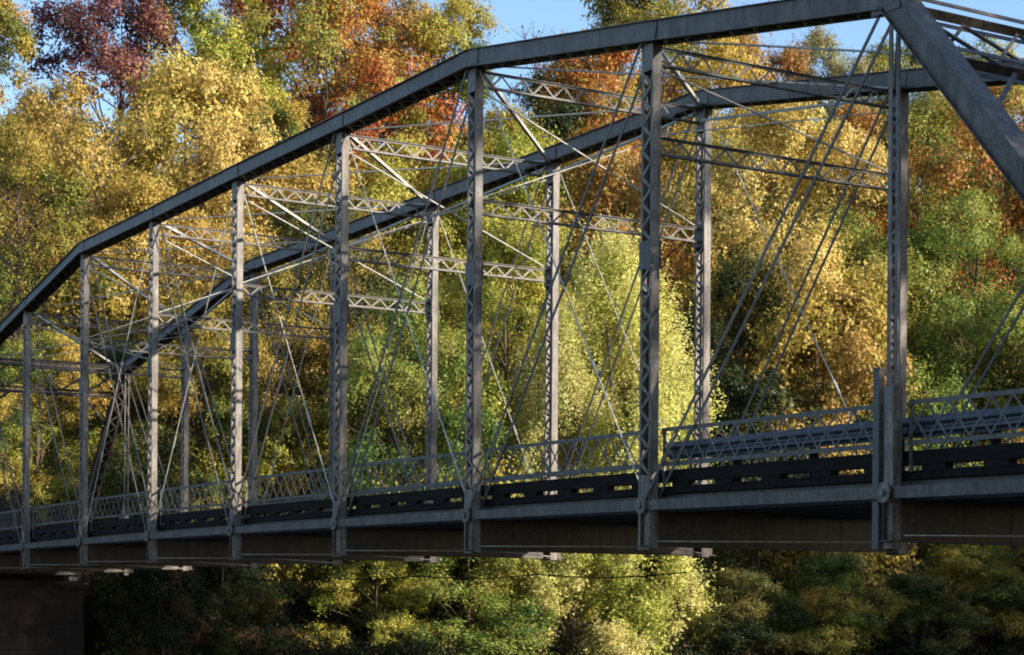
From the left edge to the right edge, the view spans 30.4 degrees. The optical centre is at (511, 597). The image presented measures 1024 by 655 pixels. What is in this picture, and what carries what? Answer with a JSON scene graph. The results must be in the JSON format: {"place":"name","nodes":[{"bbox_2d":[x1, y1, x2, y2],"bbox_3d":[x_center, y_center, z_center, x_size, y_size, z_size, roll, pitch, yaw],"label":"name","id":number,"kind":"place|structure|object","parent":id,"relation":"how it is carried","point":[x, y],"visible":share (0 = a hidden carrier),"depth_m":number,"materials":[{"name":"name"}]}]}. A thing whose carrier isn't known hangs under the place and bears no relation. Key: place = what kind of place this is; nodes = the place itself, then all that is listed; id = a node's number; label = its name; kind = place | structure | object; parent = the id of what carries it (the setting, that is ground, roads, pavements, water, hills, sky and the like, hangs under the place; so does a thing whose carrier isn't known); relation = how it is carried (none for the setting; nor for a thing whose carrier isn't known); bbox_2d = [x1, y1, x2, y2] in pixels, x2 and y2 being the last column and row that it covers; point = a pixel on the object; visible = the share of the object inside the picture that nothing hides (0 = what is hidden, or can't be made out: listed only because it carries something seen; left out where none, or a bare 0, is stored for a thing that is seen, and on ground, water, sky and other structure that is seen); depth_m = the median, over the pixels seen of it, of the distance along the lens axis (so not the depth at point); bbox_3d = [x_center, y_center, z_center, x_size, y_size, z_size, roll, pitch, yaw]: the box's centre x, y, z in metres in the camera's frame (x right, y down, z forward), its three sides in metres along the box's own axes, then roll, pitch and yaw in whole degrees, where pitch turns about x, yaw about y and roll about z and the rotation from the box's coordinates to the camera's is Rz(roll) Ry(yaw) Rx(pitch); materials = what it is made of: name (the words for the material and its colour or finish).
{"place":"outdoors","nodes":[
{"label":"outdoors","id":0,"kind":"place"},
{"bbox_2d":[0,320,1023,654],"bbox_3d":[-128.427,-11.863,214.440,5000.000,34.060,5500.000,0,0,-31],"label":"ground","id":1,"kind":"structure","parent":0,"point":[92,638],"depth_m":82.71,"materials":[{"name":"green plant"}]},
{"bbox_2d":[0,575,88,654],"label":"stone pier","id":2,"kind":"structure","parent":1,"relation":"on","point":[41,617],"depth_m":74.56,"materials":[{"name":"stone"}]},
{"bbox_2d":[0,0,1023,582],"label":"truss bridge","id":3,"kind":"structure","parent":2,"relation":"on","point":[886,502],"depth_m":37.59,"materials":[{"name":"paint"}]},
{"bbox_2d":[0,0,88,353],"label":"golden tree","id":4,"kind":"object","parent":1,"relation":"on","point":[10,22],"visible":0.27,"depth_m":100.29,"materials":[{"name":"yellow plant"}]},
{"bbox_2d":[0,111,102,538],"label":"olive tree","id":5,"kind":"object","parent":1,"relation":"on","point":[63,246],"visible":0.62,"depth_m":86.95,"materials":[{"name":"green plant"}]},
{"bbox_2d":[0,329,133,536],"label":"olive tree","id":6,"kind":"object","parent":1,"relation":"on","point":[43,483],"visible":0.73,"depth_m":78.89,"materials":[{"name":"green plant"}]},
{"bbox_2d":[0,69,216,533],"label":"golden tree","id":7,"kind":"object","parent":1,"relation":"on","point":[73,148],"visible":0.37,"depth_m":93.13,"materials":[{"name":"yellow plant"}]},
{"bbox_2d":[39,327,222,528],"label":"dark green tree","id":8,"kind":"object","parent":1,"relation":"on","point":[136,424],"visible":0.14,"depth_m":82.94,"materials":[{"name":"green plant"}]},
{"bbox_2d":[1,0,287,330],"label":"maroon tree","id":9,"kind":"object","parent":1,"relation":"on","point":[150,24],"visible":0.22,"depth_m":110.29,"materials":[{"name":"red plant"}]},
{"bbox_2d":[32,159,262,490],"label":"golden tree","id":10,"kind":"object","parent":1,"relation":"on","point":[129,199],"visible":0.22,"depth_m":90.99,"materials":[{"name":"yellow plant"}]},
{"bbox_2d":[102,566,227,654],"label":"dark shrub","id":11,"kind":"object","parent":1,"relation":"on","point":[176,631],"visible":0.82,"depth_m":72.54,"materials":[{"name":"green plant"}]},
{"bbox_2d":[83,421,260,647],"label":"dark shrub","id":12,"kind":"object","parent":1,"relation":"on","point":[116,480],"visible":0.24,"depth_m":76.65,"materials":[{"name":"green plant"}]},
{"bbox_2d":[51,20,317,503],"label":"golden tree","id":13,"kind":"object","parent":1,"relation":"on","point":[221,137],"visible":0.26,"depth_m":99.97,"materials":[{"name":"yellow plant"}]},
{"bbox_2d":[116,289,276,574],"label":"olive tree","id":14,"kind":"object","parent":1,"relation":"on","point":[172,386],"visible":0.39,"depth_m":80.39,"materials":[{"name":"green plant"}]},
{"bbox_2d":[95,520,314,654],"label":"dark shrub","id":15,"kind":"object","parent":1,"relation":"on","point":[263,598],"visible":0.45,"depth_m":74.46,"materials":[{"name":"green plant"}]},
{"bbox_2d":[140,0,291,480],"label":"yellow green tree","id":16,"kind":"object","parent":1,"relation":"on","point":[221,47],"visible":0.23,"depth_m":112.17,"materials":[{"name":"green plant"}]},
{"bbox_2d":[164,234,356,567],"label":"golden tree","id":17,"kind":"object","parent":1,"relation":"on","point":[322,346],"visible":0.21,"depth_m":83.79,"materials":[{"name":"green plant"}]},
{"bbox_2d":[200,76,334,515],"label":"olive tree","id":18,"kind":"object","parent":1,"relation":"on","point":[291,118],"visible":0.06,"depth_m":111.91,"materials":[{"name":"green plant"}]},
{"bbox_2d":[205,384,386,615],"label":"olive shrub","id":19,"kind":"object","parent":1,"relation":"on","point":[295,461],"visible":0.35,"depth_m":80.99,"materials":[{"name":"green plant"}]},
{"bbox_2d":[208,146,395,480],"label":"golden tree","id":20,"kind":"object","parent":1,"relation":"on","point":[289,168],"visible":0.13,"depth_m":101.51,"materials":[{"name":"yellow plant"}]},
{"bbox_2d":[192,182,442,589],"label":"dark green tree","id":21,"kind":"object","parent":1,"relation":"on","point":[329,224],"visible":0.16,"depth_m":86.93,"materials":[{"name":"green plant"}]},
{"bbox_2d":[193,0,486,334],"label":"rusty tree","id":22,"kind":"object","parent":1,"relation":"on","point":[333,15],"visible":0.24,"depth_m":117.02,"materials":[{"name":"orange plant"}]},
{"bbox_2d":[293,560,438,652],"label":"green shrub","id":23,"kind":"object","parent":1,"relation":"on","point":[398,620],"visible":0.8,"depth_m":79.36,"materials":[{"name":"green plant"}]},
{"bbox_2d":[279,0,494,433],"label":"orange tree","id":24,"kind":"object","parent":1,"relation":"on","point":[402,19],"visible":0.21,"depth_m":122.23,"materials":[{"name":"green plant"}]},
{"bbox_2d":[303,270,511,643],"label":"green tree","id":25,"kind":"object","parent":1,"relation":"on","point":[407,379],"visible":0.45,"depth_m":79.70,"materials":[{"name":"green plant"}]},
{"bbox_2d":[300,123,526,481],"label":"yellow green tree","id":26,"kind":"object","parent":1,"relation":"on","point":[389,189],"visible":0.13,"depth_m":109.84,"materials":[{"name":"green plant"}]},
{"bbox_2d":[348,557,570,654],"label":"green shrub","id":27,"kind":"object","parent":1,"relation":"on","point":[526,610],"visible":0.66,"depth_m":79.14,"materials":[{"name":"green plant"}]},
{"bbox_2d":[382,0,541,476],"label":"yellow green tree","id":28,"kind":"object","parent":1,"relation":"on","point":[436,26],"visible":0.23,"depth_m":121.78,"materials":[{"name":"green plant"}]},
{"bbox_2d":[353,347,588,641],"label":"green tree","id":29,"kind":"object","parent":1,"relation":"on","point":[493,393],"visible":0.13,"depth_m":83.22,"materials":[{"name":"green plant"}]},
{"bbox_2d":[0,118,1022,417],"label":"distant wood","id":30,"kind":"object","parent":1,"relation":"on","point":[452,228],"depth_m":162.28,"materials":[{"name":"green plant"}]},
{"bbox_2d":[396,208,630,565],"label":"yellow green tree","id":31,"kind":"object","parent":1,"relation":"on","point":[500,252],"visible":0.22,"depth_m":91.55,"materials":[{"name":"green plant"}]},
{"bbox_2d":[485,21,567,304],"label":"bare tree","id":32,"kind":"object","parent":1,"relation":"on","point":[524,37],"visible":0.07,"depth_m":144.07,"materials":[{"name":"brown plant"}]},
{"bbox_2d":[421,103,632,500],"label":"yellow green tree","id":33,"kind":"object","parent":1,"relation":"on","point":[521,144],"visible":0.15,"depth_m":109.20,"materials":[{"name":"green plant"}]},
{"bbox_2d":[81,544,1023,654],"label":"undergrowth","id":34,"kind":"object","parent":1,"relation":"on","point":[418,649],"visible":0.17,"depth_m":82.97,"materials":[{"name":"green plant"}]},
{"bbox_2d":[483,61,635,316],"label":"dark green tree","id":35,"kind":"object","parent":1,"relation":"on","point":[563,125],"visible":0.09,"depth_m":124.61,"materials":[{"name":"green plant"}]},
{"bbox_2d":[481,296,640,652],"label":"yellow tree","id":36,"kind":"object","parent":1,"relation":"on","point":[533,420],"visible":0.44,"depth_m":82.71,"materials":[{"name":"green plant"}]},
{"bbox_2d":[464,553,674,654],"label":"yellow shrub","id":37,"kind":"object","parent":1,"relation":"on","point":[609,639],"visible":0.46,"depth_m":81.24,"materials":[{"name":"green plant"}]},
{"bbox_2d":[492,28,683,305],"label":"red tree","id":38,"kind":"object","parent":1,"relation":"on","point":[584,80],"visible":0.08,"depth_m":124.56,"materials":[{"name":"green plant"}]},
{"bbox_2d":[485,121,747,486],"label":"rusty tree","id":39,"kind":"object","parent":1,"relation":"on","point":[623,166],"visible":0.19,"depth_m":109.78,"materials":[{"name":"orange plant"}]},
{"bbox_2d":[517,210,733,654],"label":"yellow tree","id":40,"kind":"object","parent":1,"relation":"on","point":[617,273],"visible":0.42,"depth_m":83.98,"materials":[{"name":"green plant"}]},
{"bbox_2d":[544,0,773,356],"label":"golden tree","id":41,"kind":"object","parent":1,"relation":"on","point":[617,12],"visible":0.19,"depth_m":132.70,"materials":[{"name":"yellow plant"}]},
{"bbox_2d":[584,116,801,426],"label":"olive tree","id":42,"kind":"object","parent":1,"relation":"on","point":[668,163],"visible":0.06,"depth_m":117.63,"materials":[{"name":"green plant"}]},
{"bbox_2d":[661,0,825,308],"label":"rusty tree","id":43,"kind":"object","parent":1,"relation":"on","point":[789,59],"visible":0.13,"depth_m":139.67,"materials":[{"name":"orange plant"}]},
{"bbox_2d":[683,567,826,654],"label":"dark shrub","id":44,"kind":"object","parent":1,"relation":"on","point":[737,628],"visible":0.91,"depth_m":86.12,"materials":[{"name":"green plant"}]},
{"bbox_2d":[663,234,853,556],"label":"dark green tree","id":45,"kind":"object","parent":1,"relation":"on","point":[736,277],"visible":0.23,"depth_m":102.98,"materials":[{"name":"green plant"}]},
{"bbox_2d":[667,357,888,636],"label":"dark shrub","id":46,"kind":"object","parent":1,"relation":"on","point":[736,389],"visible":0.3,"depth_m":95.56,"materials":[{"name":"green plant"}]},
{"bbox_2d":[632,75,927,564],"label":"golden tree","id":47,"kind":"object","parent":1,"relation":"on","point":[803,243],"visible":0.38,"depth_m":106.48,"materials":[{"name":"yellow plant"}]},
{"bbox_2d":[681,260,924,612],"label":"golden tree","id":48,"kind":"object","parent":1,"relation":"on","point":[845,343],"visible":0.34,"depth_m":99.48,"materials":[{"name":"yellow plant"}]},
{"bbox_2d":[766,25,882,259],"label":"dun tree","id":49,"kind":"object","parent":1,"relation":"on","point":[820,41],"visible":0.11,"depth_m":151.52,"materials":[{"name":"yellow plant"}]},
{"bbox_2d":[751,551,911,654],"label":"dark shrub","id":50,"kind":"object","parent":1,"relation":"on","point":[842,573],"visible":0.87,"depth_m":89.83,"materials":[{"name":"green plant"}]},
{"bbox_2d":[787,104,948,335],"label":"red tree","id":51,"kind":"object","parent":1,"relation":"on","point":[866,125],"visible":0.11,"depth_m":139.25,"materials":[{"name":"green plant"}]},
{"bbox_2d":[796,201,971,567],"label":"green tree","id":52,"kind":"object","parent":1,"relation":"on","point":[864,241],"visible":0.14,"depth_m":111.89,"materials":[{"name":"green plant"}]},
{"bbox_2d":[831,35,979,219],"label":"olive tree","id":53,"kind":"object","parent":1,"relation":"on","point":[911,60],"visible":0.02,"depth_m":154.36,"materials":[{"name":"green plant"}]},
{"bbox_2d":[838,568,998,654],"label":"dark shrub","id":54,"kind":"object","parent":1,"relation":"on","point":[929,594],"visible":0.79,"depth_m":91.98,"materials":[{"name":"green plant"}]},
{"bbox_2d":[840,351,1004,600],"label":"green shrub","id":55,"kind":"object","parent":1,"relation":"on","point":[937,407],"visible":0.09,"depth_m":101.75,"materials":[{"name":"green plant"}]},
{"bbox_2d":[849,91,1022,402],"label":"olive tree","id":56,"kind":"object","parent":1,"relation":"on","point":[935,118],"visible":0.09,"depth_m":134.10,"materials":[{"name":"green plant"}]},
{"bbox_2d":[867,85,1023,444],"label":"red tree","id":57,"kind":"object","parent":1,"relation":"on","point":[944,168],"visible":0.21,"depth_m":118.59,"materials":[{"name":"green plant"}]},
{"bbox_2d":[879,184,1023,467],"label":"green tree","id":58,"kind":"object","parent":1,"relation":"on","point":[930,341],"visible":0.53,"depth_m":108.37,"materials":[{"name":"green plant"}]},
{"bbox_2d":[884,544,1023,644],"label":"olive shrub","id":59,"kind":"object","parent":1,"relation":"on","point":[954,556],"visible":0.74,"depth_m":95.82,"materials":[{"name":"green plant"}]},
{"bbox_2d":[909,331,1023,577],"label":"golden shrub","id":60,"kind":"object","parent":1,"relation":"on","point":[1012,356],"visible":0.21,"depth_m":106.02,"materials":[{"name":"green plant"}]},
{"bbox_2d":[914,30,1023,264],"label":"yellow green tree","id":61,"kind":"object","parent":1,"relation":"on","point":[1011,50],"visible":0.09,"depth_m":165.25,"materials":[{"name":"green plant"}]},
{"bbox_2d":[996,173,1023,372],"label":"tree","id":62,"kind":"object","parent":1,"relation":"on","point":[1015,272],"visible":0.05,"depth_m":119.61,"materials":[{"name":"green plant"}]},
{"bbox_2d":[1002,365,1023,462],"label":"tree","id":63,"kind":"object","parent":1,"relation":"on","point":[1021,382],"visible":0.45,"depth_m":105.33,"materials":[{"name":"green plant"}]},
{"bbox_2d":[0,0,1023,293],"label":"sky","id":64,"kind":"structure","parent":0,"point":[546,15],"materials":[{"name":"blue"}]}
]}

